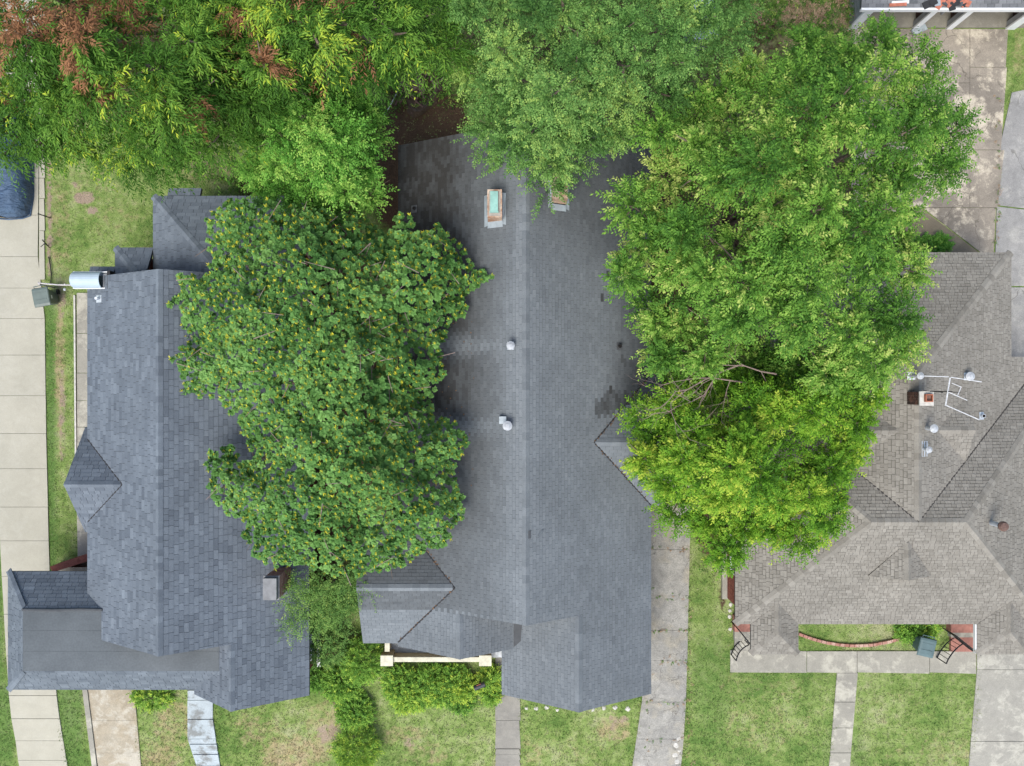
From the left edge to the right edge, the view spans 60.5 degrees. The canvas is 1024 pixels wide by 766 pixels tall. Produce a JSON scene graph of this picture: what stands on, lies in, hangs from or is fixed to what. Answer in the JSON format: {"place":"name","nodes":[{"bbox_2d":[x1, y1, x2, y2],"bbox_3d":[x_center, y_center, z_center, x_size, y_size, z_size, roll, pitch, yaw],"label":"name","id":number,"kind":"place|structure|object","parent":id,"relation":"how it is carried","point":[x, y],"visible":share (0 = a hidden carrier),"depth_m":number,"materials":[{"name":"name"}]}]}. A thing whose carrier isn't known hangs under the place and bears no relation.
{"place":"outdoors","nodes":[
{"label":"outdoors","id":0,"kind":"place"},
{"bbox_2d":[0,0,66,765],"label":"driveway","id":1,"kind":"structure","parent":0,"point":[24,544],"depth_m":37.94,"materials":[{"name":"concrete"}]},
{"bbox_2d":[0,106,33,219],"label":"covered car","id":2,"kind":"object","parent":1,"relation":"on","point":[15,205],"visible":0.4,"depth_m":37.14,"materials":[{"name":"fabric"}]},
{"bbox_2d":[0,0,1023,765],"bbox_3d":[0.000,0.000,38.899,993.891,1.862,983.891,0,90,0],"label":"ground","id":3,"kind":"structure","parent":0,"point":[82,198],"depth_m":38.02,"materials":[{"name":"green plant"}]},
{"bbox_2d":[39,5,45,279],"bbox_3d":[-20.313,-11.112,38.053,0.247,0.226,13.275,0,90,0],"label":"driveway edge strip","id":4,"kind":"object","parent":3,"relation":"on","point":[42,228],"visible":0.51,"depth_m":37.94,"materials":[{"name":"concrete"}]},
{"bbox_2d":[32,284,59,307],"bbox_3d":[-19.805,-3.670,37.395,0.700,1.090,0.886,-10,90,0],"label":"wheelie bin","id":5,"kind":"object","parent":3,"relation":"on","point":[44,296],"visible":1,"depth_m":36.88,"materials":[{"name":"plastic"}]},
{"bbox_2d":[48,256,51,283],"bbox_3d":[-19.933,-4.862,37.910,0.106,0.068,1.211,-5,90,0],"label":"fence","id":6,"kind":"object","parent":3,"relation":"on","point":[50,270],"visible":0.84,"depth_m":37.90,"materials":[{"name":"wood"}]},
{"bbox_2d":[38,282,70,290],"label":"fence gate","id":7,"kind":"structure","parent":3,"relation":"on","point":[48,284],"depth_m":36.84,"materials":[{"name":"metal"}]},
{"bbox_2d":[73,293,87,565],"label":"side walk","id":8,"kind":"structure","parent":3,"relation":"on","point":[80,394],"depth_m":37.95,"materials":[{"name":"concrete"}]},
{"bbox_2d":[82,690,141,765],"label":"worn drive","id":9,"kind":"structure","parent":3,"relation":"on","point":[112,729],"depth_m":38.32,"materials":[{"name":"beige concrete"}]},
{"bbox_2d":[0,0,264,205],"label":"tree","id":10,"kind":"object","parent":3,"relation":"on","point":[83,47],"visible":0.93,"depth_m":26.78,"materials":[{"name":"green plant"}]},
{"bbox_2d":[126,690,176,713],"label":"shrub","id":11,"kind":"object","parent":3,"relation":"on","point":[136,695],"visible":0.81,"depth_m":37.59,"materials":[{"name":"green plant"}]},
{"bbox_2d":[6,188,324,711],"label":"house","id":12,"kind":"structure","parent":3,"relation":"on","point":[173,584],"depth_m":33.40,"materials":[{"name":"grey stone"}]},
{"bbox_2d":[69,271,114,288],"bbox_3d":[-16.120,-3.950,33.767,1.480,0.795,0.700,0,90,0],"label":"barrel hood","id":13,"kind":"object","parent":12,"relation":"on","point":[83,279],"visible":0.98,"depth_m":33.44,"materials":[{"name":"silver metal"}]},
{"bbox_2d":[187,690,220,765],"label":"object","id":14,"kind":"structure","parent":3,"relation":"on","point":[202,736],"depth_m":38.31,"materials":[{"name":"blue paint"}]},
{"bbox_2d":[231,65,399,232],"bbox_3d":[-7.486,-8.590,33.384,6.654,9.832,6.083,0,90,0],"label":"tree","id":15,"kind":"object","parent":3,"relation":"on","point":[300,150],"visible":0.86,"depth_m":30.42,"materials":[{"name":"green plant"}]},
{"bbox_2d":[310,664,329,693],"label":"shrub","id":16,"kind":"object","parent":3,"relation":"on","point":[316,686],"visible":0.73,"depth_m":37.40,"materials":[{"name":"green plant"}]},
{"bbox_2d":[302,578,343,635],"bbox_3d":[-8.131,9.361,36.391,2.382,3.437,2.461,0,90,0],"label":"vine","id":17,"kind":"object","parent":3,"relation":"on","point":[315,629],"visible":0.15,"depth_m":35.92,"materials":[{"name":"green plant"}]},
{"bbox_2d":[272,556,379,663],"bbox_3d":[-7.345,8.575,33.837,3.995,3.362,4.454,29,90,0],"label":"tree","id":18,"kind":"object","parent":3,"relation":"on","point":[305,597],"visible":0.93,"depth_m":33.59,"materials":[{"name":"green plant"}]},
{"bbox_2d":[310,623,349,671],"bbox_3d":[-7.844,11.082,36.946,2.072,2.333,2.111,0,90,0],"label":"shrub","id":19,"kind":"object","parent":3,"relation":"on","point":[317,656],"visible":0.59,"depth_m":36.66,"materials":[{"name":"green plant"}]},
{"bbox_2d":[166,197,494,584],"bbox_3d":[-6.672,0.284,32.814,12.111,10.972,14.020,0,90,0],"label":"tree","id":20,"kind":"object","parent":3,"relation":"on","point":[353,379],"visible":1,"depth_m":29.88,"materials":[{"name":"green plant"}]},
{"bbox_2d":[175,0,499,194],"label":"tree","id":21,"kind":"object","parent":3,"relation":"on","point":[329,43],"visible":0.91,"depth_m":27.50,"materials":[{"name":"green plant"}]},
{"bbox_2d":[323,568,358,618],"bbox_3d":[-6.863,8.732,36.124,2.037,3.971,2.022,0,90,0],"label":"vine","id":22,"kind":"object","parent":3,"relation":"on","point":[342,584],"visible":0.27,"depth_m":35.55,"materials":[{"name":"green plant"}]},
{"bbox_2d":[319,663,366,705],"bbox_3d":[-7.283,12.803,37.429,2.203,1.369,2.098,0,90,0],"label":"shrub","id":23,"kind":"object","parent":3,"relation":"on","point":[339,694],"visible":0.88,"depth_m":37.25,"materials":[{"name":"green plant"}]},
{"bbox_2d":[333,687,377,732],"bbox_3d":[-6.754,14.126,37.688,1.960,1.159,1.981,0,90,0],"label":"shrub","id":24,"kind":"object","parent":3,"relation":"on","point":[363,718],"visible":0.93,"depth_m":37.55,"materials":[{"name":"green plant"}]},
{"bbox_2d":[326,725,385,765],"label":"shrub","id":25,"kind":"object","parent":3,"relation":"on","point":[351,759],"visible":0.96,"depth_m":37.61,"materials":[{"name":"green plant"}]},
{"bbox_2d":[337,631,386,687],"bbox_3d":[-6.374,11.789,37.212,2.299,1.809,2.375,0,90,0],"label":"shrub","id":26,"kind":"object","parent":3,"relation":"on","point":[368,675],"visible":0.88,"depth_m":37.03,"materials":[{"name":"green plant"}]},
{"bbox_2d":[378,662,421,704],"bbox_3d":[-4.799,12.893,37.508,1.969,1.218,1.914,0,90,0],"label":"shrub","id":27,"kind":"object","parent":3,"relation":"on","point":[390,695],"visible":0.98,"depth_m":37.42,"materials":[{"name":"green plant"}]},
{"bbox_2d":[389,683,420,716],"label":"shrub","id":28,"kind":"object","parent":3,"relation":"on","point":[400,709],"visible":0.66,"depth_m":37.68,"materials":[{"name":"green plant"}]},
{"bbox_2d":[398,669,434,713],"bbox_3d":[-4.027,13.339,37.577,1.923,1.111,1.858,-38,90,0],"label":"shrub","id":29,"kind":"object","parent":3,"relation":"on","point":[417,706],"visible":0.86,"depth_m":37.40,"materials":[{"name":"green plant"}]},
{"bbox_2d":[395,64,445,118],"bbox_3d":[-4.108,-12.661,37.769,2.062,0.499,2.281,41,90,0],"label":"brush pile","id":30,"kind":"object","parent":3,"relation":"on","point":[415,111],"visible":0.52,"depth_m":37.74,"materials":[{"name":"brown plant"}]},
{"bbox_2d":[413,662,447,700],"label":"shrub","id":31,"kind":"object","parent":3,"relation":"on","point":[426,672],"visible":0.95,"depth_m":37.39,"materials":[{"name":"green plant"}]},
{"bbox_2d":[427,674,455,709],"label":"shrub","id":32,"kind":"object","parent":3,"relation":"on","point":[439,701],"visible":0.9,"depth_m":37.38,"materials":[{"name":"green plant"}]},
{"bbox_2d":[440,662,473,691],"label":"shrub","id":33,"kind":"object","parent":3,"relation":"on","point":[455,667],"visible":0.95,"depth_m":37.48,"materials":[{"name":"green plant"}]},
{"bbox_2d":[446,693,479,716],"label":"shrub","id":34,"kind":"object","parent":3,"relation":"on","point":[457,708],"visible":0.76,"depth_m":37.69,"materials":[{"name":"green plant"}]},
{"bbox_2d":[448,669,479,704],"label":"shrub","id":35,"kind":"object","parent":3,"relation":"on","point":[468,690],"visible":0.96,"depth_m":37.45,"materials":[{"name":"green plant"}]},
{"bbox_2d":[473,681,485,690],"bbox_3d":[-1.361,12.746,37.700,0.480,1.800,0.208,-22,90,0],"label":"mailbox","id":36,"kind":"object","parent":3,"relation":"on","point":[480,685],"visible":0.83,"depth_m":36.83,"materials":[{"name":"black metal"}]},
{"bbox_2d":[476,663,501,693],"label":"shrub","id":37,"kind":"object","parent":3,"relation":"on","point":[489,674],"visible":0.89,"depth_m":37.49,"materials":[{"name":"green plant"}]},
{"bbox_2d":[478,684,504,708],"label":"shrub","id":38,"kind":"object","parent":3,"relation":"on","point":[495,698],"visible":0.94,"depth_m":37.62,"materials":[{"name":"green plant"}]},
{"bbox_2d":[495,658,520,765],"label":"front walk","id":39,"kind":"structure","parent":3,"relation":"on","point":[507,736],"depth_m":38.38,"materials":[{"name":"grey concrete"}]},
{"bbox_2d":[356,121,665,712],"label":"house","id":40,"kind":"structure","parent":3,"relation":"on","point":[542,559],"depth_m":32.99,"materials":[{"name":"grey"}]},
{"bbox_2d":[400,279,646,638],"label":"fallen leaves","id":41,"kind":"object","parent":40,"relation":"on","point":[471,485],"visible":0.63,"depth_m":33.71,"materials":[{"name":"green plant"}]},
{"bbox_2d":[168,0,859,580],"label":"undergrowth","id":42,"kind":"object","parent":3,"relation":"on","point":[806,18],"visible":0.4,"depth_m":37.59,"materials":[{"name":"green plant"}]},
{"bbox_2d":[372,0,767,222],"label":"tree","id":43,"kind":"object","parent":3,"relation":"on","point":[584,71],"visible":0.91,"depth_m":28.07,"materials":[{"name":"green plant"}]},
{"bbox_2d":[683,0,714,56],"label":"shed","id":44,"kind":"structure","parent":3,"relation":"on","point":[697,33],"depth_m":36.25,"materials":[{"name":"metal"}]},
{"bbox_2d":[732,614,749,650],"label":"brick steps","id":45,"kind":"structure","parent":3,"relation":"on","point":[744,629],"depth_m":37.72,"materials":[{"name":"red brick"}]},
{"bbox_2d":[731,640,748,660],"bbox_3d":[9.684,11.346,37.561,0.171,1.077,0.910,38,90,0],"label":"iron railing","id":46,"kind":"object","parent":45,"relation":"on","point":[739,649],"visible":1,"depth_m":37.37,"materials":[{"name":"black metal"}]},
{"bbox_2d":[731,621,749,643],"bbox_3d":[9.805,10.718,37.411,0.052,1.178,1.020,-39,90,0],"label":"iron railing","id":47,"kind":"object","parent":45,"relation":"on","point":[740,632],"visible":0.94,"depth_m":36.83,"materials":[{"name":"black metal"}]},
{"bbox_2d":[613,337,892,579],"bbox_3d":[8.682,2.696,32.448,9.903,11.704,8.937,0,90,0],"label":"tree","id":48,"kind":"object","parent":3,"relation":"on","point":[733,483],"visible":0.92,"depth_m":30.01,"materials":[{"name":"green plant"}]},
{"bbox_2d":[589,9,988,449],"bbox_3d":[9.604,-5.388,31.219,14.089,14.163,15.484,0,90,0],"label":"tree","id":49,"kind":"object","parent":3,"relation":"on","point":[770,277],"visible":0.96,"depth_m":27.63,"materials":[{"name":"green plant"}]},
{"bbox_2d":[644,95,1002,764],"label":"crack weeds","id":50,"kind":"object","parent":3,"relation":"on","point":[687,548],"visible":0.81,"depth_m":37.93,"materials":[{"name":"green plant"}]},
{"bbox_2d":[730,650,975,673],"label":"porch walk","id":51,"kind":"structure","parent":3,"relation":"on","point":[861,661],"depth_m":37.94,"materials":[{"name":"concrete"}]},
{"bbox_2d":[798,630,916,646],"bbox_3d":[15.138,10.995,37.962,5.520,0.222,0.808,-4,90,0],"label":"brick edging","id":52,"kind":"object","parent":3,"relation":"on","point":[884,642],"visible":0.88,"depth_m":37.87,"materials":[{"name":"red brick"}]},
{"bbox_2d":[721,250,1023,655],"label":"house","id":53,"kind":"structure","parent":3,"relation":"on","point":[936,534],"depth_m":33.89,"materials":[{"name":"grey"}]},
{"bbox_2d":[919,375,981,419],"bbox_3d":[14.945,0.446,31.235,2.247,2.970,1.324,9,90,0],"label":"television antenna","id":54,"kind":"object","parent":53,"relation":"on","point":[947,391],"visible":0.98,"depth_m":29.97,"materials":[{"name":"silver metal"}]},
{"bbox_2d":[891,624,929,645],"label":"shrub","id":55,"kind":"object","parent":3,"relation":"on","point":[908,635],"visible":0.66,"depth_m":37.57,"materials":[{"name":"green plant"}]},
{"bbox_2d":[910,635,936,657],"bbox_3d":[17.454,11.072,37.395,0.700,1.090,0.886,13,90,0],"label":"wheelie bin","id":56,"kind":"object","parent":3,"relation":"on","point":[924,646],"visible":0.95,"depth_m":36.88,"materials":[{"name":"plastic"}]},
{"bbox_2d":[913,624,943,639],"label":"shrub","id":57,"kind":"object","parent":3,"relation":"on","point":[934,629],"visible":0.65,"depth_m":37.59,"materials":[{"name":"green plant"}]},
{"bbox_2d":[851,29,1007,251],"bbox_3d":[18.056,-9.947,38.067,6.774,0.245,10.710,0,90,0],"label":"garage apron","id":58,"kind":"object","parent":3,"relation":"on","point":[978,63],"visible":0.45,"depth_m":37.95,"materials":[{"name":"concrete"}]},
{"bbox_2d":[911,24,927,35],"bbox_3d":[17.554,-15.230,37.850,0.625,0.120,0.268,-25,90,0],"label":"concrete block","id":59,"kind":"object","parent":58,"relation":"on","point":[923,27],"depth_m":37.79,"materials":[{"name":"white concrete"}]},
{"bbox_2d":[909,230,952,252],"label":"shrub","id":60,"kind":"object","parent":3,"relation":"on","point":[937,241],"visible":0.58,"depth_m":37.57,"materials":[{"name":"green plant"}]},
{"bbox_2d":[848,0,1023,29],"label":"garage","id":61,"kind":"structure","parent":3,"relation":"on","point":[1005,14],"depth_m":37.25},
{"bbox_2d":[889,0,971,10],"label":"roof rubble","id":62,"kind":"object","parent":61,"relation":"on","point":[951,5],"visible":1,"depth_m":35.34,"materials":[{"name":"metal"}]},
{"bbox_2d":[931,230,955,251],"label":"shrub","id":63,"kind":"object","parent":3,"relation":"on","point":[951,244],"visible":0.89,"depth_m":37.68,"materials":[{"name":"green plant"}]},
{"bbox_2d":[946,624,972,651],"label":"brick steps","id":64,"kind":"structure","parent":3,"relation":"on","point":[964,632],"depth_m":37.71,"materials":[{"name":"red brick"}]},
{"bbox_2d":[936,638,964,663],"bbox_3d":[18.669,11.370,37.561,0.152,1.077,1.202,41,90,0],"label":"iron railing","id":65,"kind":"object","parent":64,"relation":"on","point":[948,658],"visible":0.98,"depth_m":37.38,"materials":[{"name":"black metal"}]},
{"bbox_2d":[942,627,980,655],"bbox_3d":[19.134,11.008,37.411,1.417,1.178,0.052,39,90,0],"label":"iron railing","id":66,"kind":"object","parent":64,"relation":"on","point":[962,641],"visible":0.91,"depth_m":37.30,"materials":[{"name":"black metal"}]},
{"bbox_2d":[995,90,1023,356],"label":"side lane","id":67,"kind":"structure","parent":3,"relation":"on","point":[1010,229],"depth_m":37.97,"materials":[{"name":"concrete"}]},
{"bbox_2d":[632,462,689,765],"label":"cracked driveway","id":68,"kind":"structure","parent":0,"point":[669,577],"depth_m":37.95,"materials":[{"name":"grey concrete"}]},
{"bbox_2d":[829,673,857,765],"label":"lawn path","id":69,"kind":"structure","parent":0,"point":[844,709],"depth_m":38.22,"materials":[{"name":"concrete"}]},
{"bbox_2d":[968,654,1023,765],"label":"driveway","id":70,"kind":"structure","parent":0,"point":[999,733],"depth_m":38.16,"materials":[{"name":"concrete"}]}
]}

